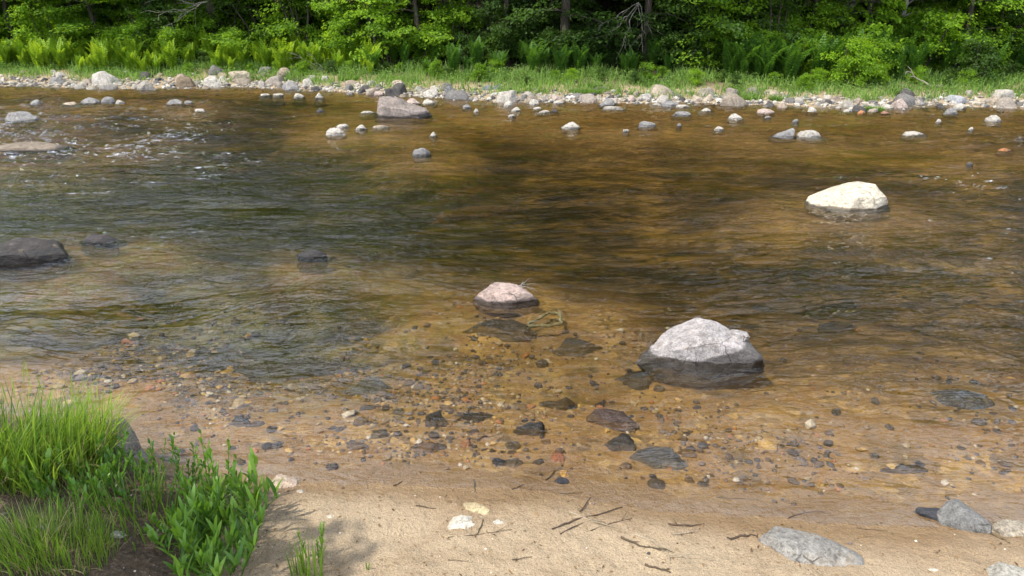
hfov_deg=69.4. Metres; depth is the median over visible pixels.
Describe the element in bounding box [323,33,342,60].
fern
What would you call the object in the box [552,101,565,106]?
rock
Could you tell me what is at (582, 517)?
twig
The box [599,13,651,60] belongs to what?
shrub
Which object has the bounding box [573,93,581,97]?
cobble
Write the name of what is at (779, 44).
fern
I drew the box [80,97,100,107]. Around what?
boulder
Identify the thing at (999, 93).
cobble
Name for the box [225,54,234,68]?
fern
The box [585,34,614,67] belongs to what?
bush
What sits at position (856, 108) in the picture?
cobble
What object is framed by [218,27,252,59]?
bush
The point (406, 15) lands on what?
shrub
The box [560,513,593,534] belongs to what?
twig
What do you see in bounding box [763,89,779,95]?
boulder
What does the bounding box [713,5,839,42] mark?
tree
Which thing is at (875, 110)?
cobble
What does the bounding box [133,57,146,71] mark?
fern
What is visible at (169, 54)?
fern
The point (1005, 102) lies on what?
cobble
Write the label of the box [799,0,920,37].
young tree
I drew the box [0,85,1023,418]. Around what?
river water
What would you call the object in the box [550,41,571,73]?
fern
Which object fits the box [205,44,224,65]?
fern
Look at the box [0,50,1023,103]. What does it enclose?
bank grass
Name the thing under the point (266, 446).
submerged cobble
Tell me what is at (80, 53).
fern
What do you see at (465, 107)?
rock
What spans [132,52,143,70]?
fern
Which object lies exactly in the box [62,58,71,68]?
bush
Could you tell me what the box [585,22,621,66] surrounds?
bush
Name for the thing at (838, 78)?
bush
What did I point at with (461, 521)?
stone
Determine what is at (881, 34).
fern
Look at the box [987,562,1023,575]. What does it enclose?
rock
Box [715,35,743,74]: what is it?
fern
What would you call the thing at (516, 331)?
submerged stone
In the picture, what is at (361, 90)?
cobble
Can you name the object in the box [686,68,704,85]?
bush
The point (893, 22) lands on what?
shrub
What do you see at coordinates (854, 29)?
shrub
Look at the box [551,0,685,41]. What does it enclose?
tree
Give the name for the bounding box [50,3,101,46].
shrub
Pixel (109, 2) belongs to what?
tree
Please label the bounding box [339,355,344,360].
submerged cobble
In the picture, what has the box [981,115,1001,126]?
rock
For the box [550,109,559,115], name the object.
rock
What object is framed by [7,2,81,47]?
shrub
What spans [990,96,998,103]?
rock
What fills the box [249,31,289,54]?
bush
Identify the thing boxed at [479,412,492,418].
submerged cobble
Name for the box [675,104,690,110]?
rock
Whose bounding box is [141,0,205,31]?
dead branch
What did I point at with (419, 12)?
tree
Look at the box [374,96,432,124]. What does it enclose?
boulder
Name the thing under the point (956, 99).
boulder
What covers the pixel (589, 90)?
grass tuft
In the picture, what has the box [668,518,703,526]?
twig
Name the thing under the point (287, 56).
fern
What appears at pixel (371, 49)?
fern
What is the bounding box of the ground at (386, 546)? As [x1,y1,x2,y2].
[0,0,1023,575]
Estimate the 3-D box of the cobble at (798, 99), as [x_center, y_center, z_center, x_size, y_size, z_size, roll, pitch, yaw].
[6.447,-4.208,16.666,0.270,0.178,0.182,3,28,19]
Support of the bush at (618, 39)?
on the ground at (386, 546)
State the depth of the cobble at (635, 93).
17.39 m
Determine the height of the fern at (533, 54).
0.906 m
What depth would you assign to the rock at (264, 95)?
17.88 m
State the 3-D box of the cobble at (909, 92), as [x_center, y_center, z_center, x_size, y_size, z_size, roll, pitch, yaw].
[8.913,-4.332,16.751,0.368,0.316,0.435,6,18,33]
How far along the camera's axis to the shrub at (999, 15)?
19.19 m
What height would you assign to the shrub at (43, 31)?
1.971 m
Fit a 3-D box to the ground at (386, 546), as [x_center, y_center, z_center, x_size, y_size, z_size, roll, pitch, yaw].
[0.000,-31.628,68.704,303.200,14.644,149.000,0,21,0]
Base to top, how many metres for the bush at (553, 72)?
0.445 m
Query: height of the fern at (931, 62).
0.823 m
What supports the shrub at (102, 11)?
on the ground at (386, 546)
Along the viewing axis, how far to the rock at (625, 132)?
13.21 m
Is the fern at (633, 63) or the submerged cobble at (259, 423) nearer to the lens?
the submerged cobble at (259, 423)
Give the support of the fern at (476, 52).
on the ground at (386, 546)
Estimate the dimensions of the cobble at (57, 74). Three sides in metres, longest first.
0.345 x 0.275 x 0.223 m
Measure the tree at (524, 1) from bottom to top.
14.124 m
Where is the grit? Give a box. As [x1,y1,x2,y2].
[2,418,1005,575]
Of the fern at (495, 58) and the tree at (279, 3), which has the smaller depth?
the fern at (495, 58)
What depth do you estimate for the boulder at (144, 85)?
19.11 m
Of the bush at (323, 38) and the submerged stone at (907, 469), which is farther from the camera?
the bush at (323, 38)
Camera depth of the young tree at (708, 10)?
19.11 m
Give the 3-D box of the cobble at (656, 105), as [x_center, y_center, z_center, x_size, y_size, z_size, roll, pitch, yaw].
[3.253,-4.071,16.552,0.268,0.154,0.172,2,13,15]
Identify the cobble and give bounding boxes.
[55,72,66,76]
[74,85,83,90]
[83,79,91,83]
[87,86,96,90]
[99,83,118,90]
[139,72,153,79]
[174,73,186,81]
[175,448,184,453]
[175,454,187,458]
[208,65,223,75]
[218,72,227,77]
[235,78,250,85]
[236,458,245,465]
[250,420,264,426]
[258,66,271,72]
[258,81,265,87]
[261,442,272,449]
[265,75,283,84]
[266,426,277,432]
[275,81,282,88]
[276,67,291,77]
[325,463,338,470]
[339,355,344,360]
[345,80,357,85]
[345,84,353,90]
[345,92,353,97]
[357,87,365,93]
[360,405,376,410]
[365,87,377,96]
[372,398,382,402]
[382,405,389,410]
[393,83,406,93]
[394,408,403,414]
[402,363,410,368]
[414,86,422,91]
[421,370,428,374]
[441,83,451,90]
[444,90,468,101]
[445,436,454,439]
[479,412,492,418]
[492,458,505,465]
[505,441,520,449]
[507,450,516,453]
[523,91,533,95]
[526,95,536,102]
[532,458,543,464]
[541,439,550,444]
[554,477,569,483]
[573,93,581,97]
[579,93,596,103]
[590,381,598,386]
[632,91,639,96]
[647,478,664,488]
[649,84,672,97]
[653,103,660,107]
[654,385,664,391]
[656,95,668,102]
[677,448,696,457]
[684,476,694,483]
[697,87,714,97]
[697,481,708,486]
[720,93,746,109]
[724,88,738,94]
[746,87,758,94]
[762,101,774,107]
[776,102,788,111]
[785,98,794,102]
[794,97,803,102]
[823,95,830,99]
[830,96,840,101]
[831,408,840,415]
[841,100,854,107]
[852,105,867,114]
[854,98,861,103]
[867,108,877,116]
[885,424,893,430]
[893,93,914,106]
[899,90,914,96]
[914,99,923,105]
[915,460,923,464]
[936,103,945,110]
[957,445,966,449]
[965,90,973,95]
[975,459,985,464]
[990,89,1015,97]
[994,97,1017,110]
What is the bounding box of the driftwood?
[905,70,941,86]
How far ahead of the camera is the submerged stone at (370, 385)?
4.99 m
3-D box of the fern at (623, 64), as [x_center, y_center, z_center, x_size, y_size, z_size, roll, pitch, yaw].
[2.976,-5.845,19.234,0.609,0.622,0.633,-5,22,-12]
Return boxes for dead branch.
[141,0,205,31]
[285,51,325,71]
[598,2,659,51]
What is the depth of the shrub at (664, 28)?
20.99 m
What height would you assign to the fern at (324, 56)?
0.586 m
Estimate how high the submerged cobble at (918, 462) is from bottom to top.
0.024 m
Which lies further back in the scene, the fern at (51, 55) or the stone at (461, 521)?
the fern at (51, 55)
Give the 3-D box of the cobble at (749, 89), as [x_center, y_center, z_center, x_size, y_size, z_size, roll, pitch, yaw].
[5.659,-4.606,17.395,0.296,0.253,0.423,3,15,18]
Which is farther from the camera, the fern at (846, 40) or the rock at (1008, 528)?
the fern at (846, 40)
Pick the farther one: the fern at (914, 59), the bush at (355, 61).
the bush at (355, 61)
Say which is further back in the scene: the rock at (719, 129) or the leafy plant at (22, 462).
the rock at (719, 129)
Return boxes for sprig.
[295,521,327,565]
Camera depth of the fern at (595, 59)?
19.37 m
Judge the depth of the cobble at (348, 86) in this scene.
18.97 m
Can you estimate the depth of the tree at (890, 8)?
22.96 m
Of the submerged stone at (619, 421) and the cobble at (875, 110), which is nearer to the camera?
the submerged stone at (619, 421)
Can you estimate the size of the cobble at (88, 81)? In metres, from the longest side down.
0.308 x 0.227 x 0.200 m
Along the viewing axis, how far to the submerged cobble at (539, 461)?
3.83 m
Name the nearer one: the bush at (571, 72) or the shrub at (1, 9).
the bush at (571, 72)
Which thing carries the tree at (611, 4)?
on the ground at (386, 546)
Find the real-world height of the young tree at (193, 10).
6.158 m
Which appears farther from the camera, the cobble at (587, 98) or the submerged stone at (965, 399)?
the cobble at (587, 98)
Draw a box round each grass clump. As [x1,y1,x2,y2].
[0,362,143,497]
[0,365,106,496]
[0,485,124,575]
[31,378,149,458]
[58,445,208,545]
[282,529,323,575]
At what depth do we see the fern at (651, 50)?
19.78 m
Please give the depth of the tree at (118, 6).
27.86 m
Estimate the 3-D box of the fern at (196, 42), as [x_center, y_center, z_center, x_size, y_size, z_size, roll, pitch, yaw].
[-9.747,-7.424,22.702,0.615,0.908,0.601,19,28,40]
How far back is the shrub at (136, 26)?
22.12 m
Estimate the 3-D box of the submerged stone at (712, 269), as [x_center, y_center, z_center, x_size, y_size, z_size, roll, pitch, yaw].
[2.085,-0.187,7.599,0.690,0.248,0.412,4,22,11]
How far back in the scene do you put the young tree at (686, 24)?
20.01 m
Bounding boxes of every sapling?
[0,0,42,35]
[0,1,18,35]
[109,0,192,44]
[174,0,273,39]
[199,0,282,40]
[249,0,340,48]
[290,0,408,46]
[310,0,423,43]
[341,0,440,65]
[411,0,494,58]
[670,0,767,68]
[737,0,816,46]
[757,0,871,35]
[894,0,1009,32]
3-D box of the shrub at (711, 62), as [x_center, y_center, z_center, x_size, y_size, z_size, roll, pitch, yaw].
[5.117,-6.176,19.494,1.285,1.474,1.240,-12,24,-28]
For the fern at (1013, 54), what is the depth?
18.99 m
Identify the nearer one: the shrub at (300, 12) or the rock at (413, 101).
the rock at (413, 101)
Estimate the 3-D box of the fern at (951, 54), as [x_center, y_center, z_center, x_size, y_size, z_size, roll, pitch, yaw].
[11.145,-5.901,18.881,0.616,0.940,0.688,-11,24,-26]
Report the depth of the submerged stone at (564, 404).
4.58 m
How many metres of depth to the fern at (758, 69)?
18.34 m
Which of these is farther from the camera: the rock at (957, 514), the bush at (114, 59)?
the bush at (114, 59)
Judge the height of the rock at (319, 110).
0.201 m
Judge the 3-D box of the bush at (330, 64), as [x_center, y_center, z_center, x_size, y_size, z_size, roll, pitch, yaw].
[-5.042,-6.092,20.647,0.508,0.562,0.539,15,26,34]
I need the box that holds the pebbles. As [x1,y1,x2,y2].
[0,291,1023,505]
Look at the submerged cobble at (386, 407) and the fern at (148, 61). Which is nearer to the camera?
the submerged cobble at (386, 407)
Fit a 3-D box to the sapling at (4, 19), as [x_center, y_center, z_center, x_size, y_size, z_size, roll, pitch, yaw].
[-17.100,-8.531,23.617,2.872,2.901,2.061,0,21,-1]
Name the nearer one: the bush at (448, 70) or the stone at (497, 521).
the stone at (497, 521)
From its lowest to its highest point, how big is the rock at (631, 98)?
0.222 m
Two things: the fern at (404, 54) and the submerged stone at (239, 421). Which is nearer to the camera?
the submerged stone at (239, 421)
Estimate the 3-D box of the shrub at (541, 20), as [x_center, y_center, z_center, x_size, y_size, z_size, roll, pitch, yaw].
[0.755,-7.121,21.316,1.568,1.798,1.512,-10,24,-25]
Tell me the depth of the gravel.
17.36 m
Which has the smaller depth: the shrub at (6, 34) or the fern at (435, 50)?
the fern at (435, 50)
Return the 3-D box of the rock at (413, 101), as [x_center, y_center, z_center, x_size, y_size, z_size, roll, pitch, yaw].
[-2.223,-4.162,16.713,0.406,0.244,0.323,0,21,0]
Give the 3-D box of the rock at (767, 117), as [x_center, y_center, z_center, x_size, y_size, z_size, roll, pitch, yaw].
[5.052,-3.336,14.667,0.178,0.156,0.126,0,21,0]
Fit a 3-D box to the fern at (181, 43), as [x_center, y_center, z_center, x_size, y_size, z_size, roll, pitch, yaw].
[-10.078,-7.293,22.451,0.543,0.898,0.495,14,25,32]
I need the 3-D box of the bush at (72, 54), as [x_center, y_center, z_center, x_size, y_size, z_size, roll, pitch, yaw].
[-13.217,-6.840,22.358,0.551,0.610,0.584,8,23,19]
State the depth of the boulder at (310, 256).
6.80 m
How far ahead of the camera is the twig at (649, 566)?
2.97 m
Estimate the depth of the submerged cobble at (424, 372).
5.12 m
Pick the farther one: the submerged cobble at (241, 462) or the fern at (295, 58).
the fern at (295, 58)
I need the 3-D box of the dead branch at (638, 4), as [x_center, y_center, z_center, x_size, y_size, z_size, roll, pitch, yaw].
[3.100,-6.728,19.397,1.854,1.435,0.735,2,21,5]
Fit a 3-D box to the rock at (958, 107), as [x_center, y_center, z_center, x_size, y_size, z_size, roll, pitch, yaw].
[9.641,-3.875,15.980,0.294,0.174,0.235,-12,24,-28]
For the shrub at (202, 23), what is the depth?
22.68 m
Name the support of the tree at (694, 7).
on the ground at (386, 546)
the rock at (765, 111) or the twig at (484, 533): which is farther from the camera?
the rock at (765, 111)
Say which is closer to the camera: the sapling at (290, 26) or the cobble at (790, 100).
the cobble at (790, 100)
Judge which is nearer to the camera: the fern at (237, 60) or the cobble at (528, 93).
the cobble at (528, 93)
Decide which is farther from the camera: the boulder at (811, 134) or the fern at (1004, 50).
the fern at (1004, 50)
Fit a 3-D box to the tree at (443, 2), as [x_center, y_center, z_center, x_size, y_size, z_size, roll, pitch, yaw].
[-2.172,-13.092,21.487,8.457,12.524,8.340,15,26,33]
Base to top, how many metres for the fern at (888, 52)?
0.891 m
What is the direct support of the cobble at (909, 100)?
on the ground at (386, 546)
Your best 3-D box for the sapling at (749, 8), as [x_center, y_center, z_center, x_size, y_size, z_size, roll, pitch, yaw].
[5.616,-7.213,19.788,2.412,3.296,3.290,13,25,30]
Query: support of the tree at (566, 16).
on the ground at (386, 546)
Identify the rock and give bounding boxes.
[28,99,44,111]
[84,417,148,462]
[100,97,115,106]
[115,100,125,107]
[164,99,183,108]
[184,101,195,107]
[194,109,208,117]
[258,93,273,106]
[273,93,284,105]
[292,93,306,105]
[302,78,312,87]
[313,93,325,107]
[315,108,325,116]
[325,128,347,139]
[336,124,349,130]
[354,125,367,133]
[359,111,376,118]
[371,125,390,132]
[372,91,383,98]
[407,98,420,105]
[412,148,432,162]
[421,99,437,108]
[429,132,437,142]
[462,105,470,111]
[482,85,491,90]
[502,101,513,110]
[507,114,516,120]
[509,107,521,115]
[529,99,538,107]
[531,107,541,112]
[536,110,551,116]
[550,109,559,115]
[551,95,560,99]
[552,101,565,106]
[560,122,579,134]
[598,98,614,108]
[622,129,628,136]
[628,95,635,101]
[637,121,657,130]
[640,93,651,99]
[671,111,691,120]
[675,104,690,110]
[676,123,681,130]
[692,95,701,101]
[698,108,712,115]
[702,94,711,101]
[711,126,723,134]
[726,113,743,123]
[756,108,775,117]
[758,526,864,566]
[762,116,770,122]
[767,128,796,142]
[790,119,798,126]
[805,107,817,116]
[842,109,852,115]
[855,110,866,117]
[878,111,890,117]
[881,104,894,110]
[891,98,910,111]
[899,131,926,141]
[913,507,939,520]
[934,119,941,127]
[936,499,991,533]
[942,108,957,117]
[953,105,966,112]
[965,162,972,170]
[966,127,973,136]
[974,98,985,103]
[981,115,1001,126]
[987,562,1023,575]
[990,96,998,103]
[992,519,1023,536]
[994,148,1013,156]
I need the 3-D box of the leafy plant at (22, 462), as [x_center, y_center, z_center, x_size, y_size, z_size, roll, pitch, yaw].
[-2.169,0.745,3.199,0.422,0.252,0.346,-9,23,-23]
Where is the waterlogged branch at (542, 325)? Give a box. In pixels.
[527,311,563,328]
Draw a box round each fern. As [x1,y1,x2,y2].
[0,32,19,60]
[0,37,12,66]
[0,38,15,62]
[10,37,31,66]
[14,38,31,63]
[19,34,34,45]
[24,40,44,68]
[28,36,50,67]
[34,32,58,61]
[48,34,72,61]
[48,37,65,68]
[66,40,82,53]
[72,46,84,59]
[73,55,84,71]
[74,35,89,56]
[85,37,110,68]
[85,51,93,68]
[87,55,96,71]
[95,37,114,62]
[107,37,128,67]
[121,54,132,72]
[123,36,146,57]
[125,51,138,70]
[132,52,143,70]
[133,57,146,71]
[142,49,155,68]
[147,43,160,59]
[148,54,162,73]
[153,46,166,68]
[159,38,178,71]
[174,37,188,60]
[179,44,190,62]
[181,42,194,62]
[185,31,200,58]
[200,29,219,59]
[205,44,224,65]
[215,42,232,62]
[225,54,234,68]
[228,44,238,62]
[231,41,248,67]
[234,52,240,65]
[247,43,263,67]
[252,37,276,66]
[254,34,267,60]
[269,35,284,51]
[271,46,285,69]
[273,37,295,67]
[287,31,311,59]
[289,41,300,66]
[296,40,312,71]
[296,40,320,68]
[313,40,323,62]
[318,53,322,66]
[319,47,327,62]
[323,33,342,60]
[328,44,338,59]
[331,49,342,69]
[333,42,348,65]
[340,35,358,60]
[358,49,366,69]
[360,39,381,55]
[360,47,380,70]
[364,56,374,72]
[371,35,388,60]
[386,37,398,63]
[397,39,410,65]
[414,34,428,60]
[419,56,430,70]
[429,39,445,60]
[442,38,466,72]
[460,55,472,71]
[467,34,487,66]
[488,51,506,68]
[495,50,508,68]
[513,38,530,65]
[520,39,549,72]
[540,47,550,67]
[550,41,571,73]
[557,43,572,68]
[567,39,589,70]
[588,52,606,69]
[616,52,638,75]
[624,47,642,71]
[645,32,667,66]
[660,51,673,69]
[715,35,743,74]
[724,33,757,70]
[725,42,742,74]
[731,42,760,74]
[737,34,771,48]
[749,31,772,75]
[751,42,788,77]
[751,50,764,76]
[759,36,791,76]
[762,35,804,73]
[772,55,793,80]
[775,53,785,78]
[777,39,816,79]
[784,33,819,43]
[803,33,831,67]
[805,33,830,73]
[824,38,844,77]
[829,47,857,71]
[830,31,853,50]
[832,35,859,66]
[843,36,885,61]
[851,29,874,39]
[868,29,895,42]
[875,46,897,69]
[879,28,898,41]
[886,32,917,71]
[891,45,907,78]
[902,38,933,72]
[923,44,935,68]
[933,38,964,71]
[955,50,982,69]
[987,42,1008,72]
[998,37,1023,68]
[1012,49,1023,71]
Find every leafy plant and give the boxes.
[2,426,62,496]
[26,429,131,513]
[76,432,207,515]
[143,496,230,547]
[145,476,267,575]
[175,447,283,528]
[178,429,236,501]
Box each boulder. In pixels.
[0,141,75,162]
[0,237,73,280]
[1,111,42,128]
[49,77,66,82]
[60,102,80,110]
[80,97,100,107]
[80,234,118,257]
[91,71,120,85]
[135,80,159,94]
[175,76,195,88]
[203,75,223,87]
[228,71,252,80]
[282,82,298,91]
[296,250,328,273]
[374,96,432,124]
[385,88,401,96]
[391,80,407,87]
[422,88,438,97]
[444,86,454,93]
[473,282,539,316]
[496,90,516,103]
[601,106,625,113]
[636,317,764,386]
[660,101,678,109]
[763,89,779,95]
[795,130,826,143]
[804,181,890,221]
[944,95,967,103]
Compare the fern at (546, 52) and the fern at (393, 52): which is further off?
the fern at (393, 52)
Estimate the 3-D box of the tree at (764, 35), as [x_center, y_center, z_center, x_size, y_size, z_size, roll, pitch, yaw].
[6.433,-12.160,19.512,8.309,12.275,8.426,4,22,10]
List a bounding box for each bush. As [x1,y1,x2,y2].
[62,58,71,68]
[70,51,85,64]
[89,35,110,49]
[97,26,128,60]
[108,56,122,67]
[153,26,197,59]
[160,62,169,71]
[168,26,199,61]
[181,63,194,73]
[194,49,210,65]
[210,58,221,67]
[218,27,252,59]
[243,63,256,72]
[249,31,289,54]
[290,60,311,74]
[298,23,327,47]
[319,31,334,61]
[323,59,337,74]
[344,53,361,68]
[381,62,390,71]
[394,62,404,71]
[424,59,444,77]
[443,67,456,77]
[451,31,489,66]
[465,36,490,64]
[469,63,488,81]
[473,33,495,62]
[483,24,524,66]
[486,59,504,74]
[521,75,533,85]
[531,26,560,65]
[542,29,580,67]
[547,70,560,79]
[553,28,596,67]
[561,67,579,80]
[576,25,592,66]
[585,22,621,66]
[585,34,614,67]
[593,29,637,69]
[593,67,607,81]
[624,31,673,69]
[626,71,641,83]
[638,62,658,81]
[653,30,700,70]
[656,66,669,76]
[673,26,722,69]
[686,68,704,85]
[716,69,728,81]
[729,73,743,86]
[765,72,782,85]
[782,38,823,80]
[794,72,816,90]
[807,29,836,43]
[809,67,828,86]
[820,33,874,82]
[824,40,886,86]
[827,70,846,85]
[867,63,891,82]
[869,70,887,84]
[871,36,904,78]
[904,65,929,83]
[941,75,957,85]
[946,36,1012,81]
[955,69,979,86]
[958,35,1012,73]
[1001,60,1023,78]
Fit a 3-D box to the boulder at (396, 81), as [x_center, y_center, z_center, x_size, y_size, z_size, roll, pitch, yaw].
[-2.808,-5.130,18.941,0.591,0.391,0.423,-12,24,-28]
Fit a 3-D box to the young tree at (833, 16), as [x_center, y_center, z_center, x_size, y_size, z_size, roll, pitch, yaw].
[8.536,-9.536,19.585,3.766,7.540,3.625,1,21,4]
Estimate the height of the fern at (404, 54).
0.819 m
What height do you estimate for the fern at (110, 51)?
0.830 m
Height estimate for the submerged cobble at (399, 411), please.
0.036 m
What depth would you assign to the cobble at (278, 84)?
19.56 m
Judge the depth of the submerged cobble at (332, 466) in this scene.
3.75 m
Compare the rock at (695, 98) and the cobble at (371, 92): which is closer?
the rock at (695, 98)
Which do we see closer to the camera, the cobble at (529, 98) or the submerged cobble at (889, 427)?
the submerged cobble at (889, 427)
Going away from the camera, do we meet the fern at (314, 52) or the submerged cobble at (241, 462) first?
the submerged cobble at (241, 462)
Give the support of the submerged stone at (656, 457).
on the ground at (386, 546)
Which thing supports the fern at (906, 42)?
on the ground at (386, 546)
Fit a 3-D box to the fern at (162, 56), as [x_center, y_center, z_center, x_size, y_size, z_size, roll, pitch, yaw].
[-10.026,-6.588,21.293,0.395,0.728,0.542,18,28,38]
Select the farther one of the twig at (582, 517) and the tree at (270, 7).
the tree at (270, 7)
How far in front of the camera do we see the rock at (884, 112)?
15.13 m
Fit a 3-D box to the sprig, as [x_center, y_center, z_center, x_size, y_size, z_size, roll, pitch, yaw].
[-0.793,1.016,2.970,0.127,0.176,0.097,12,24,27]
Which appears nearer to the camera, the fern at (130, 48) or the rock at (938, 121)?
the rock at (938, 121)
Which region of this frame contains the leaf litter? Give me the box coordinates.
[0,420,1019,575]
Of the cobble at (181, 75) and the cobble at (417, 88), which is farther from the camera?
the cobble at (181, 75)
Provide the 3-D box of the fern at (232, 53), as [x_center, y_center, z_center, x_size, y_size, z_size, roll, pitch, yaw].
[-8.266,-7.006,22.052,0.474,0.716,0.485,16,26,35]
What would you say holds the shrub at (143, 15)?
on the ground at (386, 546)
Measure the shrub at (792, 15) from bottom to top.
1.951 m
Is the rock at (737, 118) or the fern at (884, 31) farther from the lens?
the fern at (884, 31)
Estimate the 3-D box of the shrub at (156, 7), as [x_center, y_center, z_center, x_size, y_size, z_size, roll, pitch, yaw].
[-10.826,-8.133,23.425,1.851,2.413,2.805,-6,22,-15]
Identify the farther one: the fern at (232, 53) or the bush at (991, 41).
the fern at (232, 53)
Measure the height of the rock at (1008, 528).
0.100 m
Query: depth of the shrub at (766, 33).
18.76 m
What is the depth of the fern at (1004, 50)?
18.34 m
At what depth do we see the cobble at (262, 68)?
21.19 m
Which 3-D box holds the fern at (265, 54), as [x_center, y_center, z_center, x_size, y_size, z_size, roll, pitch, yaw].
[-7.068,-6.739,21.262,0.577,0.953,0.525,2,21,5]
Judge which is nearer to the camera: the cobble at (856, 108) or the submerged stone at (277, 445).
the submerged stone at (277, 445)
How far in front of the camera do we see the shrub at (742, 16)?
20.00 m
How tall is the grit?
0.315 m
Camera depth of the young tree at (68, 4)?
24.41 m
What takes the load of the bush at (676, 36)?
on the ground at (386, 546)
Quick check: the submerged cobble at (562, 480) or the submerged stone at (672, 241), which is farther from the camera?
the submerged stone at (672, 241)
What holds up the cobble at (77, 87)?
on the ground at (386, 546)
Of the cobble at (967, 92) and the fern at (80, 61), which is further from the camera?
the fern at (80, 61)
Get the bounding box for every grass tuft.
[337,74,359,81]
[568,86,602,94]
[738,93,761,99]
[766,94,788,100]
[863,105,885,112]
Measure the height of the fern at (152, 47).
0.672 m
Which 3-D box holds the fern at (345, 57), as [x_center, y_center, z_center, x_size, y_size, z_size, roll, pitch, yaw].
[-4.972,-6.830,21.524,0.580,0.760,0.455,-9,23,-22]
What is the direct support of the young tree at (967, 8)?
on the ground at (386, 546)
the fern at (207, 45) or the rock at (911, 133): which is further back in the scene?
the fern at (207, 45)
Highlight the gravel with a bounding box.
[0,73,1023,116]
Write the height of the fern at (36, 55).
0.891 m
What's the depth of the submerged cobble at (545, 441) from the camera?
4.08 m
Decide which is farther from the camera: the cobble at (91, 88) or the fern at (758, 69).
the cobble at (91, 88)
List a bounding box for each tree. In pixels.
[0,0,46,41]
[0,0,133,36]
[1,0,113,25]
[5,0,155,54]
[25,0,115,29]
[38,0,137,24]
[73,2,236,42]
[81,0,122,23]
[85,0,253,47]
[93,3,153,31]
[116,0,183,50]
[131,0,239,32]
[187,0,318,23]
[216,0,258,25]
[239,0,326,48]
[241,0,326,37]
[253,0,363,40]
[290,0,368,34]
[314,0,424,61]
[360,3,494,23]
[361,0,511,41]
[370,0,455,64]
[395,0,478,37]
[419,0,523,16]
[456,0,553,47]
[492,0,610,23]
[501,0,640,42]
[513,0,602,32]
[534,0,728,69]
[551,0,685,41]
[573,0,729,30]
[585,0,680,27]
[586,0,636,22]
[593,0,621,17]
[599,2,683,28]
[623,0,795,64]
[632,2,682,29]
[652,0,768,66]
[674,0,788,42]
[676,0,828,39]
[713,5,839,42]
[760,0,910,38]
[765,0,845,39]
[793,0,842,11]
[795,0,915,39]
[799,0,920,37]
[802,0,911,20]
[821,0,966,51]
[852,5,888,24]
[853,1,949,26]
[857,0,1023,42]
[917,0,978,29]
[935,0,1023,70]
[943,0,1001,32]
[975,2,1023,68]
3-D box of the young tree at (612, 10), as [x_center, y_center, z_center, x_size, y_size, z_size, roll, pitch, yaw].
[4.710,-10.839,23.980,2.738,5.974,3.484,15,26,34]
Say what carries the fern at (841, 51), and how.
on the ground at (386, 546)
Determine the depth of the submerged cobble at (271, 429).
4.17 m
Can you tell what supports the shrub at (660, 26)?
on the ground at (386, 546)
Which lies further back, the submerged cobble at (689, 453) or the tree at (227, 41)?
the tree at (227, 41)
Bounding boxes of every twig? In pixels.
[448,520,517,537]
[552,507,621,529]
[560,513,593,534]
[570,511,615,527]
[590,511,631,530]
[620,536,671,551]
[635,533,711,563]
[644,563,670,572]
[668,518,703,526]
[729,534,757,540]
[788,511,835,517]
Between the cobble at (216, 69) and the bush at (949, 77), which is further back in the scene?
the cobble at (216, 69)
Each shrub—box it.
[0,1,39,40]
[0,10,52,38]
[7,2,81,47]
[21,7,75,39]
[46,15,102,48]
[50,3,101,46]
[59,4,126,48]
[101,5,178,57]
[109,2,156,48]
[115,14,179,58]
[136,0,192,42]
[167,0,220,55]
[201,17,231,54]
[220,0,270,48]
[264,8,313,43]
[274,3,315,40]
[315,8,360,41]
[322,8,389,57]
[380,11,432,59]
[404,5,451,46]
[407,20,451,62]
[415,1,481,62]
[468,0,519,61]
[493,0,540,46]
[507,8,554,54]
[508,7,560,58]
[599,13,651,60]
[608,7,680,66]
[636,11,675,59]
[684,29,733,71]
[701,6,764,41]
[704,20,783,64]
[743,17,792,39]
[775,4,838,41]
[807,4,865,45]
[838,22,896,38]
[864,11,930,48]
[891,6,977,73]
[893,22,937,60]
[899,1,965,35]
[909,0,1013,67]
[920,28,977,73]
[958,0,1023,57]
[966,2,1023,58]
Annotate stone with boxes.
[111,531,125,537]
[231,415,250,426]
[272,441,283,449]
[272,474,297,487]
[347,377,392,395]
[370,429,387,438]
[413,441,437,453]
[425,411,448,427]
[431,205,515,223]
[447,515,474,529]
[460,440,471,447]
[462,319,537,341]
[462,412,483,422]
[463,502,490,514]
[493,519,504,523]
[505,458,523,467]
[513,421,544,435]
[540,398,577,410]
[551,453,563,461]
[552,337,602,356]
[560,470,568,476]
[591,408,638,432]
[604,433,635,451]
[614,370,653,389]
[629,446,688,469]
[633,236,694,248]
[686,258,739,274]
[817,321,857,333]
[879,464,927,473]
[930,389,994,409]
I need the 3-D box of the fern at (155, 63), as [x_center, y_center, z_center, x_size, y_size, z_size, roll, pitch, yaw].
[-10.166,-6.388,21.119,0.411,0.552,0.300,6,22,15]
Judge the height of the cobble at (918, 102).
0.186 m
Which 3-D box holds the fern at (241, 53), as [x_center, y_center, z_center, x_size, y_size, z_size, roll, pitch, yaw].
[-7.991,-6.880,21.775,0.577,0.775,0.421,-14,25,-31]
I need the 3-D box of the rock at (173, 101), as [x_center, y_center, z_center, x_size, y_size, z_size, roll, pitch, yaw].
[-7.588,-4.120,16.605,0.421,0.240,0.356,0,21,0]
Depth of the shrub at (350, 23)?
21.33 m
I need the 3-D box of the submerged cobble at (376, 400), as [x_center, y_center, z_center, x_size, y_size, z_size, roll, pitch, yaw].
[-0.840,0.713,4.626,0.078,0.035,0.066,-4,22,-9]
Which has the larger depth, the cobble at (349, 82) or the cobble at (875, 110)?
the cobble at (349, 82)
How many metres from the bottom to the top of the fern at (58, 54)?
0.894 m
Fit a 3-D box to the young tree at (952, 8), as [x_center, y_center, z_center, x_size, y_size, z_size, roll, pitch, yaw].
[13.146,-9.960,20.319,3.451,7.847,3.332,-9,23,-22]

